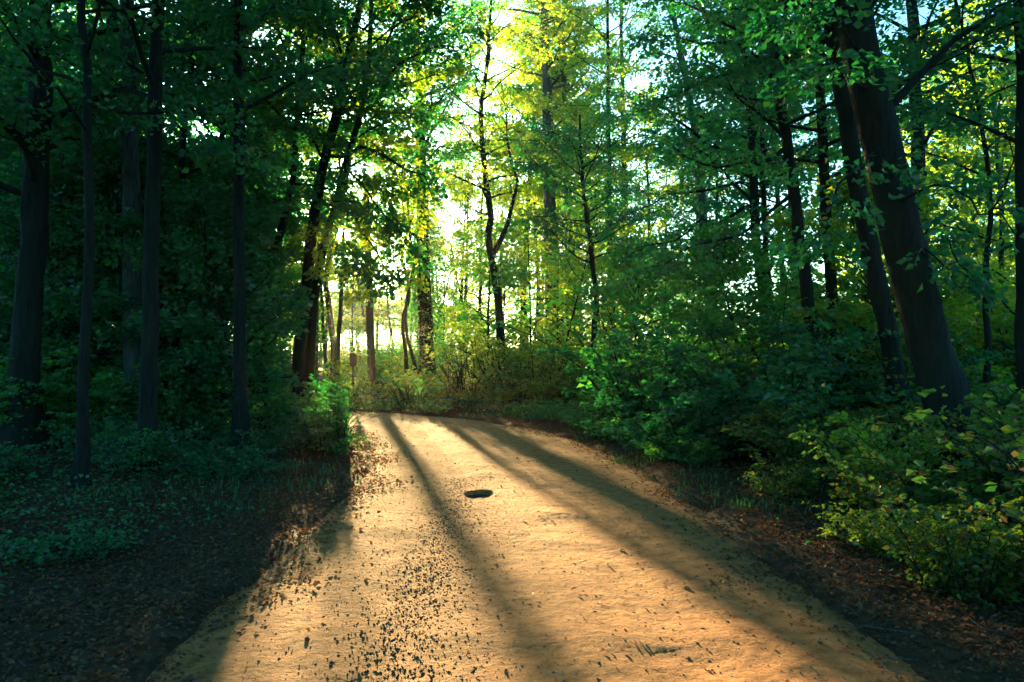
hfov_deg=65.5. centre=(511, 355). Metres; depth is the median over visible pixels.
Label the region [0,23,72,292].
tree
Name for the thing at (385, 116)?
tree
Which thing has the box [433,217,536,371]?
tree
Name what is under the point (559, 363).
shrub
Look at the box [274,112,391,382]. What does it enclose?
tree
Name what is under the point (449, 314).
tree
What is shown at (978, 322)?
shrub
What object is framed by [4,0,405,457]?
tree
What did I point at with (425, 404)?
shrub
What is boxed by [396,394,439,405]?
shrub
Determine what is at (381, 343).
shrub
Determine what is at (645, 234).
tree
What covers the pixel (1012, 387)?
shrub
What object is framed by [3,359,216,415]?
shrub
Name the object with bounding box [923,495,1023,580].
shrub
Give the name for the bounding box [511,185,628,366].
tree
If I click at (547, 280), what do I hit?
tree
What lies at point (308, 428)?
shrub
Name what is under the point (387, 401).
shrub
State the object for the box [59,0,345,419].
tree
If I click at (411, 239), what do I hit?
tree
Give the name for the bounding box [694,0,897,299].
tree
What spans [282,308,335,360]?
tree
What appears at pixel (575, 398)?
shrub
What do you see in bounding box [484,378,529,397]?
shrub
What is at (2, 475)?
shrub
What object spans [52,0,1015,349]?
sky
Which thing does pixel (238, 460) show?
shrub
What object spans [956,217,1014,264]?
tree
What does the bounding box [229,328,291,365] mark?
shrub
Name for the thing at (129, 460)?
shrub
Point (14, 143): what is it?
tree
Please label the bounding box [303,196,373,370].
tree
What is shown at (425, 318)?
tree
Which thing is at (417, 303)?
tree
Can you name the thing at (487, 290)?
tree
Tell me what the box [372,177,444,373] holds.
tree
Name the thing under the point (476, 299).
tree
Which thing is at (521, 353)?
shrub
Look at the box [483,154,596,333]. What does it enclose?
tree
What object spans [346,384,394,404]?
shrub
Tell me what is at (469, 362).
shrub
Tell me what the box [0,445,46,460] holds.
shrub
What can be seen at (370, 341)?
trunk
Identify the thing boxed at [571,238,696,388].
tree
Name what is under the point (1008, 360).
shrub
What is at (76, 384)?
shrub
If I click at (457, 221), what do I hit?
tree
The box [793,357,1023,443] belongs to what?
shrub
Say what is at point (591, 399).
shrub
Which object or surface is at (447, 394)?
shrub
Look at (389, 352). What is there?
shrub
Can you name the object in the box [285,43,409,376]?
tree
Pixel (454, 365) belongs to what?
shrub
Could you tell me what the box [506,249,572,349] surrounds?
tree
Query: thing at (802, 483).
shrub
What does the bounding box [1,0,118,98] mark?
tree
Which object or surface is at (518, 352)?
shrub
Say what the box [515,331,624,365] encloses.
shrub
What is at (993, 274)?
tree
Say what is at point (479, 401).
shrub
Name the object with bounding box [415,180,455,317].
tree
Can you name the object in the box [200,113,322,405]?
tree
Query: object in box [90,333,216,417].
shrub
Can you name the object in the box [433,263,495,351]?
tree
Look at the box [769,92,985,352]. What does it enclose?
tree
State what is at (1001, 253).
tree
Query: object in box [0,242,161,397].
tree
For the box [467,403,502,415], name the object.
shrub
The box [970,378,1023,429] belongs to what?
shrub
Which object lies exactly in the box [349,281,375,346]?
tree
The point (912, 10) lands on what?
tree
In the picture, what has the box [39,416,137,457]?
shrub
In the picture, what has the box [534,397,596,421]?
shrub
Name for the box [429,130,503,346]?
tree
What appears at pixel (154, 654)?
ground
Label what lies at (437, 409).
shrub
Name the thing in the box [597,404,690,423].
shrub
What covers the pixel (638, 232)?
tree
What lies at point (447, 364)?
shrub
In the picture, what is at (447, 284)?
tree
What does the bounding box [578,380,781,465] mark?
shrub
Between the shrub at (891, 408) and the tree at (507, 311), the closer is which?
the shrub at (891, 408)
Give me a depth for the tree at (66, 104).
27.76 m
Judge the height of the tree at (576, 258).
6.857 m
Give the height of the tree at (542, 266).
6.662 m
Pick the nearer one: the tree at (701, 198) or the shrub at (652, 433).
the shrub at (652, 433)
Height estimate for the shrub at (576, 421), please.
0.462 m
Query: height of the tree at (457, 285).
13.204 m
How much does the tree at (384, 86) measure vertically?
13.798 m
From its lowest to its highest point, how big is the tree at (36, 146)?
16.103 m
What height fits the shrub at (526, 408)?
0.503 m
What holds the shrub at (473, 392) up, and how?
on the ground at (154, 654)
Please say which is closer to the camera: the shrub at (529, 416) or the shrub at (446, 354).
the shrub at (529, 416)
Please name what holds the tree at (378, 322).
on the ground at (154, 654)
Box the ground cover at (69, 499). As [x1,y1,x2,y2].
[0,390,1023,613]
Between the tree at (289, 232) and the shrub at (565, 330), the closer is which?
the tree at (289, 232)
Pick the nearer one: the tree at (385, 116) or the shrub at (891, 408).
the shrub at (891, 408)
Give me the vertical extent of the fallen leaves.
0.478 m
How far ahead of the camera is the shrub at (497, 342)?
25.32 m
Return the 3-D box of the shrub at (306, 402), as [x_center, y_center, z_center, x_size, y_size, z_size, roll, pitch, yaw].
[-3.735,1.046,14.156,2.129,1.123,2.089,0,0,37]
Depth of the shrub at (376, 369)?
34.88 m
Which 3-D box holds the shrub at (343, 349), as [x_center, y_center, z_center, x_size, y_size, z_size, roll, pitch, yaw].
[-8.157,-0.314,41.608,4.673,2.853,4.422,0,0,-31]
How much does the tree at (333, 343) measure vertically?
16.041 m
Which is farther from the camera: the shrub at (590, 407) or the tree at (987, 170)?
the shrub at (590, 407)
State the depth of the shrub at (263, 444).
11.63 m
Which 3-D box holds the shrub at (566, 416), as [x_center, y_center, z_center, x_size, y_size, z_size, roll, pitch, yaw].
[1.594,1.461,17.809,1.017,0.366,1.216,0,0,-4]
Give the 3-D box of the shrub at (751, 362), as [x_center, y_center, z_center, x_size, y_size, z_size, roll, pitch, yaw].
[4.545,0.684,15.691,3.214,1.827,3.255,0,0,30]
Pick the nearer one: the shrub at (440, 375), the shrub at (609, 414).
the shrub at (609, 414)
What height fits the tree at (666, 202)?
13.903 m
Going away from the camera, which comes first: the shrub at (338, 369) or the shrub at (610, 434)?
the shrub at (610, 434)
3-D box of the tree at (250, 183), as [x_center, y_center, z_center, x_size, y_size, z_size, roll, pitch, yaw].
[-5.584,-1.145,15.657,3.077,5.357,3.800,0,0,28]
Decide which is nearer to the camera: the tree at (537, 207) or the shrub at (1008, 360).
the shrub at (1008, 360)
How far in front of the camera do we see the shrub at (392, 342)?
55.92 m
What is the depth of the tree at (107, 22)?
17.19 m
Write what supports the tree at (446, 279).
on the ground at (154, 654)
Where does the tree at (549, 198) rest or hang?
on the ground at (154, 654)
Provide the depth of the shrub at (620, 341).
24.95 m
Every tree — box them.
[0,0,68,276]
[0,0,139,307]
[0,0,257,488]
[0,0,260,452]
[0,0,343,414]
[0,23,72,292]
[0,77,246,379]
[0,128,160,378]
[0,207,117,322]
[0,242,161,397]
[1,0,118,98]
[3,0,213,321]
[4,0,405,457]
[5,67,169,283]
[5,144,274,401]
[14,0,329,428]
[52,0,301,470]
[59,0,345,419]
[108,174,347,418]
[140,84,199,138]
[159,166,308,419]
[164,103,218,142]
[175,83,331,289]
[186,0,443,428]
[186,129,204,139]
[198,0,492,403]
[199,131,324,294]
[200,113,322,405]
[205,64,311,200]
[207,170,302,334]
[228,299,294,354]
[246,0,471,398]
[269,228,327,349]
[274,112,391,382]
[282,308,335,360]
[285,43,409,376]
[289,152,364,380]
[289,236,344,364]
[298,24,425,380]
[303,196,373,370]
[313,0,534,389]
[319,279,356,333]
[323,240,361,327]
[323,281,355,331]
[325,246,380,351]
[326,228,389,334]
[343,281,382,350]
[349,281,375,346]
[350,237,403,347]
[363,213,409,346]
[372,121,442,352]
[372,144,468,376]
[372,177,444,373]
[373,297,394,346]
[374,287,394,348]
[375,251,416,353]
[377,263,410,344]
[381,271,411,342]
[386,197,442,341]
[394,161,465,294]
[395,235,485,355]
[399,211,476,349]
[399,294,445,334]
[401,0,556,379]
[403,266,455,331]
[410,210,517,349]
[410,214,458,311]
[413,161,509,349]
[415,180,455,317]
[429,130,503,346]
[432,168,546,352]
[432,263,470,350]
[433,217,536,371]
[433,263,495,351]
[434,116,539,332]
[436,236,475,340]
[438,251,523,347]
[438,257,472,353]
[443,0,601,345]
[449,0,639,371]
[453,227,545,361]
[453,290,490,350]
[454,280,493,332]
[456,68,539,343]
[457,230,553,351]
[464,264,489,320]
[469,178,533,303]
[470,241,512,315]
[477,213,588,363]
[479,106,581,331]
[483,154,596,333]
[483,289,515,334]
[485,0,655,330]
[488,15,620,338]
[496,0,621,360]
[500,105,685,399]
[504,276,535,331]
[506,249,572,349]
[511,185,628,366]
[517,254,599,363]
[518,191,560,342]
[523,0,676,346]
[528,221,614,344]
[530,170,571,260]
[531,263,592,360]
[544,253,605,337]
[549,201,641,347]
[552,206,638,351]
[555,0,676,324]
[556,119,660,284]
[562,169,606,312]
[562,227,663,363]
[571,84,695,329]
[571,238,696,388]
[575,222,679,339]
[582,0,801,345]
[598,198,646,313]
[600,0,858,344]
[606,0,961,430]
[621,224,725,352]
[630,0,1023,446]
[630,57,805,301]
[630,131,724,310]
[633,151,759,308]
[640,0,837,304]
[643,126,752,312]
[644,238,741,346]
[652,216,800,362]
[655,264,686,338]
[680,0,1000,388]
[681,229,754,352]
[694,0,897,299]
[706,0,1023,473]
[712,15,842,320]
[738,197,862,345]
[764,169,1015,408]
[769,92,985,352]
[771,256,822,294]
[820,0,1015,399]
[826,0,1015,248]
[837,224,888,302]
[867,26,989,242]
[875,0,1023,420]
[901,2,1015,227]
[906,0,1015,250]
[919,45,1015,350]
[924,1,1015,304]
[925,133,1014,319]
[930,195,986,296]
[931,217,1015,318]
[943,262,1015,341]
[953,156,1014,268]
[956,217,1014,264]
[974,68,1014,219]
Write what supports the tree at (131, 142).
on the ground at (154, 654)
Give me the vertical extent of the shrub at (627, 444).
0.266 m
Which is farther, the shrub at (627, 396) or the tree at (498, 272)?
the tree at (498, 272)
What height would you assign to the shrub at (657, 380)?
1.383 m
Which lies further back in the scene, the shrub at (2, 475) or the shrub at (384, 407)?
the shrub at (384, 407)
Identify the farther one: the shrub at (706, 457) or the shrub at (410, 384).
the shrub at (410, 384)
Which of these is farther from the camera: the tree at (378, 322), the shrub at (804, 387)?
the tree at (378, 322)
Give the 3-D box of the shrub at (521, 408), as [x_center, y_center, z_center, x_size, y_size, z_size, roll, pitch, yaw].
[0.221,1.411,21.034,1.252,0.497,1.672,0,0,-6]
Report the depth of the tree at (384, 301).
92.35 m
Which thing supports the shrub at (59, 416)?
on the ground at (154, 654)
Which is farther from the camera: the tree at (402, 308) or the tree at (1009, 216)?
the tree at (402, 308)
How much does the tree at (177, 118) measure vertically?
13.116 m
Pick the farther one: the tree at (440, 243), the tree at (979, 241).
the tree at (440, 243)
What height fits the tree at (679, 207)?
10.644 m
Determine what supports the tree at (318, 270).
on the ground at (154, 654)
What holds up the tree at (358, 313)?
on the ground at (154, 654)
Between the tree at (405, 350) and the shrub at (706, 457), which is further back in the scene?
the tree at (405, 350)
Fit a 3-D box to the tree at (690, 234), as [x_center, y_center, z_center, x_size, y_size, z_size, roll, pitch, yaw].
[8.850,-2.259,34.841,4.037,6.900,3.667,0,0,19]
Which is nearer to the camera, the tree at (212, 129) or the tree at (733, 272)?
the tree at (733, 272)
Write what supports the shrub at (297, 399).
on the ground at (154, 654)
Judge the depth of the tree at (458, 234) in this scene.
33.62 m
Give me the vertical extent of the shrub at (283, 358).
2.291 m
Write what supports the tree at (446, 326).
on the ground at (154, 654)
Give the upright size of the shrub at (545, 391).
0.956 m
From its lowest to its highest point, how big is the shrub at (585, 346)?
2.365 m
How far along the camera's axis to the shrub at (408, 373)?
27.12 m
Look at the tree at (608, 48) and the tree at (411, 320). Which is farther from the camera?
the tree at (411, 320)
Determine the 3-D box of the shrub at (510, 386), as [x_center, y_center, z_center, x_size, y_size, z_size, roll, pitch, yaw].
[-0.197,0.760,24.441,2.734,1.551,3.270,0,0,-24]
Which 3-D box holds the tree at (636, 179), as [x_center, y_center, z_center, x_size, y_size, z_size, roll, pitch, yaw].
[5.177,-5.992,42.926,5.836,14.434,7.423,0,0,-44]
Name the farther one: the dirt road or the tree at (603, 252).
the tree at (603, 252)
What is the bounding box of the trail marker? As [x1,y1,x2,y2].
[350,353,355,384]
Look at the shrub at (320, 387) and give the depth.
18.59 m
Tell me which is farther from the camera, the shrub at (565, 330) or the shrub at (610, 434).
the shrub at (565, 330)
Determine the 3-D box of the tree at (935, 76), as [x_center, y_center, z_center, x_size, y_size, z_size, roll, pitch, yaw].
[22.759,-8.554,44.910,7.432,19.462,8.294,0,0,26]
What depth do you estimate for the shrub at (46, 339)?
11.65 m
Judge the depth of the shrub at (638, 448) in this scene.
13.02 m
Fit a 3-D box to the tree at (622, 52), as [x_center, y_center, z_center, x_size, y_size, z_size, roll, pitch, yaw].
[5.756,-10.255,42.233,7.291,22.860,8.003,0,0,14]
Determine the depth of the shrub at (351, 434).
13.73 m
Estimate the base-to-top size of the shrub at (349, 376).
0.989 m
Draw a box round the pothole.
[467,494,491,498]
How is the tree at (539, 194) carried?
on the ground at (154, 654)
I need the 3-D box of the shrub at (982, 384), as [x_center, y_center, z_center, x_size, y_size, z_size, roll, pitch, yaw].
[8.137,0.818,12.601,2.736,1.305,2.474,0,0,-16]
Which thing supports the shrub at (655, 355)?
on the ground at (154, 654)
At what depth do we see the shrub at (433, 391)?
24.82 m
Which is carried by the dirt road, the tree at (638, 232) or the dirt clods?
the dirt clods
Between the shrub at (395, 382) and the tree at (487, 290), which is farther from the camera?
the tree at (487, 290)
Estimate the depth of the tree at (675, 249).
23.74 m
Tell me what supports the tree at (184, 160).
on the ground at (154, 654)
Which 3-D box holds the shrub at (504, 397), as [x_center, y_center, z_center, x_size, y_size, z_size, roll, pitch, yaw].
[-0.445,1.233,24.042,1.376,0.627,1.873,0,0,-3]
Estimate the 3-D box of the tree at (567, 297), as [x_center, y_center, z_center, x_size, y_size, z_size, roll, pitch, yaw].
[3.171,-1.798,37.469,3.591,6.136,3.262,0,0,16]
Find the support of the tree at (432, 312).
on the ground at (154, 654)
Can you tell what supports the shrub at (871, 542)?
on the ground at (154, 654)
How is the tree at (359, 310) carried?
on the ground at (154, 654)
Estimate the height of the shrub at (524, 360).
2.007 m
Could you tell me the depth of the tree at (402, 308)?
113.95 m
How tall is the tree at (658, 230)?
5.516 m
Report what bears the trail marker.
on the ground at (154, 654)
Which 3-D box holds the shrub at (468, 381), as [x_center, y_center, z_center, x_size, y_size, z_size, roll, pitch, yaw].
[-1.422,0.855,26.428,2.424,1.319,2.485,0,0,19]
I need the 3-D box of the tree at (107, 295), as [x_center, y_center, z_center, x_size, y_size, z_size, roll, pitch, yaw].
[-6.581,-1.062,13.793,3.433,5.104,3.908,0,0,40]
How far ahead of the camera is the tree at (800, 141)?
35.68 m
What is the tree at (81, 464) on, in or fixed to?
on the ground at (154, 654)
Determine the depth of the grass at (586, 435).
9.47 m
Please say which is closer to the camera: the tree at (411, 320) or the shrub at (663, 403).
the shrub at (663, 403)
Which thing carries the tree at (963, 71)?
on the ground at (154, 654)
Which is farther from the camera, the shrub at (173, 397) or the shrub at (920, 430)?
the shrub at (173, 397)
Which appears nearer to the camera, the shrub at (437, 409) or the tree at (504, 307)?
the shrub at (437, 409)
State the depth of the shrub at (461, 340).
30.88 m
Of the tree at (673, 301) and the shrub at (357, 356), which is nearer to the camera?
the shrub at (357, 356)
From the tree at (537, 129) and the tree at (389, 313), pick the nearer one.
the tree at (537, 129)
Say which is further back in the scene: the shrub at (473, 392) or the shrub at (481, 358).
the shrub at (481, 358)
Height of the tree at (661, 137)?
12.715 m
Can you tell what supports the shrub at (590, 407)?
on the ground at (154, 654)
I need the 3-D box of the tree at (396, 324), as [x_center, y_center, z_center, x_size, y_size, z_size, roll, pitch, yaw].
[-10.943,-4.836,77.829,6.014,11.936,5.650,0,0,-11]
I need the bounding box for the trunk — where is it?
[363,175,375,390]
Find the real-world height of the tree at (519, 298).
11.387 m
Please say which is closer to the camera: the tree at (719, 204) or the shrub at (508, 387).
the tree at (719, 204)
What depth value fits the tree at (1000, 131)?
47.80 m
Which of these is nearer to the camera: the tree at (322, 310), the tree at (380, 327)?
the tree at (322, 310)
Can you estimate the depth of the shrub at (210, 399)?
17.11 m
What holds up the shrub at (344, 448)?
on the ground at (154, 654)
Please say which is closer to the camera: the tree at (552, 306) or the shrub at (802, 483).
the shrub at (802, 483)
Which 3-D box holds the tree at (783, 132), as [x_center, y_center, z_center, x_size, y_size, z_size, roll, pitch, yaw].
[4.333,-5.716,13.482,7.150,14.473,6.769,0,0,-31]
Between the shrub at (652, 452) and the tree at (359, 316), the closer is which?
the shrub at (652, 452)
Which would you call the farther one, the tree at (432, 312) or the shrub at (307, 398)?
the tree at (432, 312)
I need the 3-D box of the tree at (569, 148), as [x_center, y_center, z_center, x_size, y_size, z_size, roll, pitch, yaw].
[2.334,-2.975,23.814,4.603,8.856,5.953,0,0,-25]
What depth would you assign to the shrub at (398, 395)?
24.18 m
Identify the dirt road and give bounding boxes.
[145,408,927,681]
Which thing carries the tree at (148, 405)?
on the ground at (154, 654)
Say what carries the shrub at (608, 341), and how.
on the ground at (154, 654)
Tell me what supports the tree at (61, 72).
on the ground at (154, 654)
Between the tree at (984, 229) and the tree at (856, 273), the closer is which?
the tree at (984, 229)
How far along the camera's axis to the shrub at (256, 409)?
16.24 m
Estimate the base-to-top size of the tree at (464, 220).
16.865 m
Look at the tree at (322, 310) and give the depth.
32.95 m
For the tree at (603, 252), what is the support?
on the ground at (154, 654)
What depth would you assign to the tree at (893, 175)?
8.97 m
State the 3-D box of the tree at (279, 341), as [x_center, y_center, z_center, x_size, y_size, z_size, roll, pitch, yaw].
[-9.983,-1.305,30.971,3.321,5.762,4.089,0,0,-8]
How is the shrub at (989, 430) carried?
on the ground at (154, 654)
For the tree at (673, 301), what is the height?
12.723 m
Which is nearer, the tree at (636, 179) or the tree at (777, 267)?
the tree at (777, 267)
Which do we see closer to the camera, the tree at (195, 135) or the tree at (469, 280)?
the tree at (195, 135)
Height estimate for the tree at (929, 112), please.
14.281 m
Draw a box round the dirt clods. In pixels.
[257,477,555,681]
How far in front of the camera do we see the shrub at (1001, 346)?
15.04 m
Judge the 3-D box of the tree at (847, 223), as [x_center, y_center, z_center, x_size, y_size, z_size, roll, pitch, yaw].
[6.502,-0.918,14.468,3.873,5.058,3.402,0,0,-3]
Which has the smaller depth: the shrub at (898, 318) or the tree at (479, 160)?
the shrub at (898, 318)
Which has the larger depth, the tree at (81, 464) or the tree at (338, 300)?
the tree at (338, 300)
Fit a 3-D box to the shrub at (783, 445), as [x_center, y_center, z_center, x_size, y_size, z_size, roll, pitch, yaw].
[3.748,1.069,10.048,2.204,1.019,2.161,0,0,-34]
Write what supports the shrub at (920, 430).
on the ground at (154, 654)
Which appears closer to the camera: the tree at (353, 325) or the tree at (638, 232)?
the tree at (638, 232)
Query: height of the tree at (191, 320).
4.491 m
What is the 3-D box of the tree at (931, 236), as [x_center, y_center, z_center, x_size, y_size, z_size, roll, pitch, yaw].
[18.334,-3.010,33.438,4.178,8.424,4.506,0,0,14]
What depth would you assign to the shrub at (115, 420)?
11.35 m
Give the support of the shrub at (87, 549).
on the ground at (154, 654)
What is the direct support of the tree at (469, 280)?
on the ground at (154, 654)
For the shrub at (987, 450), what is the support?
on the ground at (154, 654)
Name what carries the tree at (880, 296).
on the ground at (154, 654)
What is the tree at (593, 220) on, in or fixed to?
on the ground at (154, 654)
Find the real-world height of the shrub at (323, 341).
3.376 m
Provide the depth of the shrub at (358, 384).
26.20 m
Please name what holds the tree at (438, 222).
on the ground at (154, 654)
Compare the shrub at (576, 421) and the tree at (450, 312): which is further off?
the tree at (450, 312)
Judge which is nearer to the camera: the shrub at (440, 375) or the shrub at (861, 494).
the shrub at (861, 494)
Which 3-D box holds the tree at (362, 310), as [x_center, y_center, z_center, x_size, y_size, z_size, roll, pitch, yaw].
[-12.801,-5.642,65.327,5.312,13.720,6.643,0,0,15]
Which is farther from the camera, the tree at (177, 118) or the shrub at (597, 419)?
the tree at (177, 118)
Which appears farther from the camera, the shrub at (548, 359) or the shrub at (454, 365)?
the shrub at (454, 365)
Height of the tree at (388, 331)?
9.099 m
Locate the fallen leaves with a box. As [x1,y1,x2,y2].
[0,400,1023,681]
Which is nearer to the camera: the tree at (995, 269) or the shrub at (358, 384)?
the tree at (995, 269)
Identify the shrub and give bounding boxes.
[0,335,103,409]
[0,349,185,448]
[0,441,55,477]
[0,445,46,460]
[0,473,38,493]
[0,512,148,566]
[2,363,120,425]
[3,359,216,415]
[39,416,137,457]
[41,412,175,447]
[51,377,229,438]
[70,419,206,473]
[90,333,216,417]
[158,371,289,424]
[159,442,293,480]
[163,408,266,439]
[164,436,241,465]
[168,400,232,430]
[203,425,290,456]
[220,340,293,399]
[223,383,364,440]
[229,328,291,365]
[232,313,368,396]
[247,389,384,452]
[248,402,290,426]
[253,388,366,425]
[271,380,358,411]
[272,376,373,416]
[302,435,372,454]
[314,368,382,393]
[316,425,363,444]
[319,350,391,384]
[320,325,391,373]
[321,373,359,384]
[328,345,375,373]
[330,377,396,399]
[340,330,417,368]
[344,329,461,377]
[345,340,408,383]
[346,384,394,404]
[349,396,377,408]
[363,336,451,386]
[363,396,406,410]
[365,389,414,406]
[366,370,427,397]
[377,371,442,392]
[378,333,414,365]
[379,371,456,407]
[380,378,424,401]
[389,366,446,394]
[395,324,513,397]
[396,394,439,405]
[398,336,494,375]
[408,350,461,384]
[413,384,455,399]
[414,401,445,408]
[415,398,464,413]
[421,378,467,401]
[424,324,547,396]
[425,342,534,396]
[426,367,475,392]
[427,367,498,400]
[431,364,493,395]
[436,355,476,376]
[438,329,547,368]
[438,395,491,408]
[444,395,498,414]
[445,336,511,374]
[445,339,464,366]
[449,341,519,370]
[458,334,570,393]
[460,282,802,423]
[463,355,563,401]
[465,335,566,395]
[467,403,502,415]
[475,386,518,403]
[477,312,588,372]
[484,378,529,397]
[497,400,544,415]
[503,374,576,402]
[507,341,611,396]
[512,334,605,396]
[514,403,568,418]
[514,408,551,421]
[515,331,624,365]
[517,362,583,400]
[534,319,780,433]
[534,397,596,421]
[543,375,599,402]
[553,331,632,397]
[558,413,597,426]
[561,328,732,360]
[562,412,611,429]
[568,414,620,438]
[569,324,696,355]
[572,381,623,420]
[574,364,610,389]
[575,417,654,442]
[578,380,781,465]
[582,402,616,420]
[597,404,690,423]
[604,332,717,377]
[609,302,908,459]
[612,409,690,437]
[618,436,642,448]
[623,433,671,451]
[640,441,686,459]
[643,368,770,417]
[647,386,768,441]
[655,344,785,389]
[658,432,749,467]
[661,258,906,392]
[704,335,912,418]
[716,401,915,476]
[717,391,922,465]
[737,451,833,502]
[753,299,967,406]
[756,330,1014,431]
[788,407,987,511]
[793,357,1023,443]
[801,499,982,559]
[810,425,969,476]
[812,455,1005,530]
[854,380,1023,528]
[859,476,1023,609]
[860,333,1014,420]
[893,257,1015,405]
[901,405,1023,601]
[906,373,1014,428]
[911,393,1023,506]
[917,385,1023,481]
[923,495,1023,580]
[933,264,1015,380]
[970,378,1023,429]
[983,384,1023,434]
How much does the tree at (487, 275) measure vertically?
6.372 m
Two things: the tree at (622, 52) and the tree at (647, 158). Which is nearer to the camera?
the tree at (647, 158)
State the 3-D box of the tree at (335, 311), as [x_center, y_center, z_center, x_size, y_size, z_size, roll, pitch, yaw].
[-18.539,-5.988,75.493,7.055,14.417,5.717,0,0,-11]
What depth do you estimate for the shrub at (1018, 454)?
4.91 m
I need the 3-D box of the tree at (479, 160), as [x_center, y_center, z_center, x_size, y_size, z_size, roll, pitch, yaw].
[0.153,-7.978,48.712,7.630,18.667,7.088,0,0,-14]
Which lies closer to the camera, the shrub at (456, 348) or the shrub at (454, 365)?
the shrub at (454, 365)
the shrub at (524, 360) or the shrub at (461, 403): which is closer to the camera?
the shrub at (461, 403)
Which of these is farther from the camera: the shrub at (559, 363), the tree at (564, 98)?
the tree at (564, 98)
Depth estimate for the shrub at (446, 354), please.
25.50 m
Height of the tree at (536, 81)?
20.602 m
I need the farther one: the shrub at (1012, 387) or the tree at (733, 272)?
the tree at (733, 272)
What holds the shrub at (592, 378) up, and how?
on the ground at (154, 654)
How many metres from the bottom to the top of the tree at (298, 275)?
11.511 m
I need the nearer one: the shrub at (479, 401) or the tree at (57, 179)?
the tree at (57, 179)
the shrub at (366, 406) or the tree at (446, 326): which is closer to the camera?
the shrub at (366, 406)
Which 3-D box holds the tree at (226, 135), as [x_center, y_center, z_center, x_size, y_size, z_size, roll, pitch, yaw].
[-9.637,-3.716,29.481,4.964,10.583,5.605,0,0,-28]
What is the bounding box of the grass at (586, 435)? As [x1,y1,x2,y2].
[34,397,940,515]
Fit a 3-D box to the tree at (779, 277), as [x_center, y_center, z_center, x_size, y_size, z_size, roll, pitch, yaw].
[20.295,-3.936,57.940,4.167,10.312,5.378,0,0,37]
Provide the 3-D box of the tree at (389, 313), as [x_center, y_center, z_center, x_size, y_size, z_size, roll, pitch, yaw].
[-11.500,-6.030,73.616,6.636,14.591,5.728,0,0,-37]
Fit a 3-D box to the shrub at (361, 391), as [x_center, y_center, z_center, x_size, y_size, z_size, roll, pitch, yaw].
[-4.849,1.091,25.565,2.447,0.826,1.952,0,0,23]
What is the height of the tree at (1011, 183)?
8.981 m
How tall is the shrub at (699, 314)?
3.585 m
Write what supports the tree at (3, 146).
on the ground at (154, 654)
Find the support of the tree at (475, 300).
on the ground at (154, 654)
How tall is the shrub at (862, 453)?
1.090 m
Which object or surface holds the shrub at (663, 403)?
on the ground at (154, 654)
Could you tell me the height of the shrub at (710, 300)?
3.298 m
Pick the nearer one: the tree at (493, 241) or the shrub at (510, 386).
the shrub at (510, 386)
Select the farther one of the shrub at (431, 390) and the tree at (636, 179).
the tree at (636, 179)
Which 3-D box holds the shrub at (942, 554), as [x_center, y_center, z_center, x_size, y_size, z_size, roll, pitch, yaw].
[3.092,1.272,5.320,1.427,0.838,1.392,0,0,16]
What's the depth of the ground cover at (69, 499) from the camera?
7.69 m
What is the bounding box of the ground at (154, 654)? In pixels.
[0,350,1023,681]
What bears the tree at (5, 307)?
on the ground at (154, 654)
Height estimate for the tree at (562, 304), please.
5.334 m
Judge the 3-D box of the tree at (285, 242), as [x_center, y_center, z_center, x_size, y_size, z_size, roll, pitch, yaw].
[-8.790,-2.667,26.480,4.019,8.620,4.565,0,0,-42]
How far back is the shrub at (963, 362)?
12.90 m
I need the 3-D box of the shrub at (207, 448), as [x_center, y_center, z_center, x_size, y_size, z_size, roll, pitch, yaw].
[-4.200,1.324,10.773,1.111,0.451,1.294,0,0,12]
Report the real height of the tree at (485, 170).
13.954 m
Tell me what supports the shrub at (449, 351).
on the ground at (154, 654)
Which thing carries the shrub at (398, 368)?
on the ground at (154, 654)
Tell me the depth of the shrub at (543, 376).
24.60 m
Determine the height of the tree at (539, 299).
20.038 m
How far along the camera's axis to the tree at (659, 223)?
39.83 m
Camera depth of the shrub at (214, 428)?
12.63 m
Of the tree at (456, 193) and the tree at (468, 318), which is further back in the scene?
the tree at (468, 318)
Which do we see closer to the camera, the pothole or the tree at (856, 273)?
the pothole
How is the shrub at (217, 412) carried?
on the ground at (154, 654)
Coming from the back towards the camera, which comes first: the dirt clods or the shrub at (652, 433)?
the shrub at (652, 433)
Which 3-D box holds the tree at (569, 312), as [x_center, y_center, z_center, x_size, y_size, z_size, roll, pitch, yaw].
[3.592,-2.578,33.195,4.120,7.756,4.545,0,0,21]
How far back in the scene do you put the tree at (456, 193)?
43.95 m
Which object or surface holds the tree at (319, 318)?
on the ground at (154, 654)
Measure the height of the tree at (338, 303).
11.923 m
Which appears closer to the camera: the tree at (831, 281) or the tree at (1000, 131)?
the tree at (831, 281)
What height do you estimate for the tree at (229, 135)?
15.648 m
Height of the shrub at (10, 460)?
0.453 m
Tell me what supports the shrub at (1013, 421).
on the ground at (154, 654)
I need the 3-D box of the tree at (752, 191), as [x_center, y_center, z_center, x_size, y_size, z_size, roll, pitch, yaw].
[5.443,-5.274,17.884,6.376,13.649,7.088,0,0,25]
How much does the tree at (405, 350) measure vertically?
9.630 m
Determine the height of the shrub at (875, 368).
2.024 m

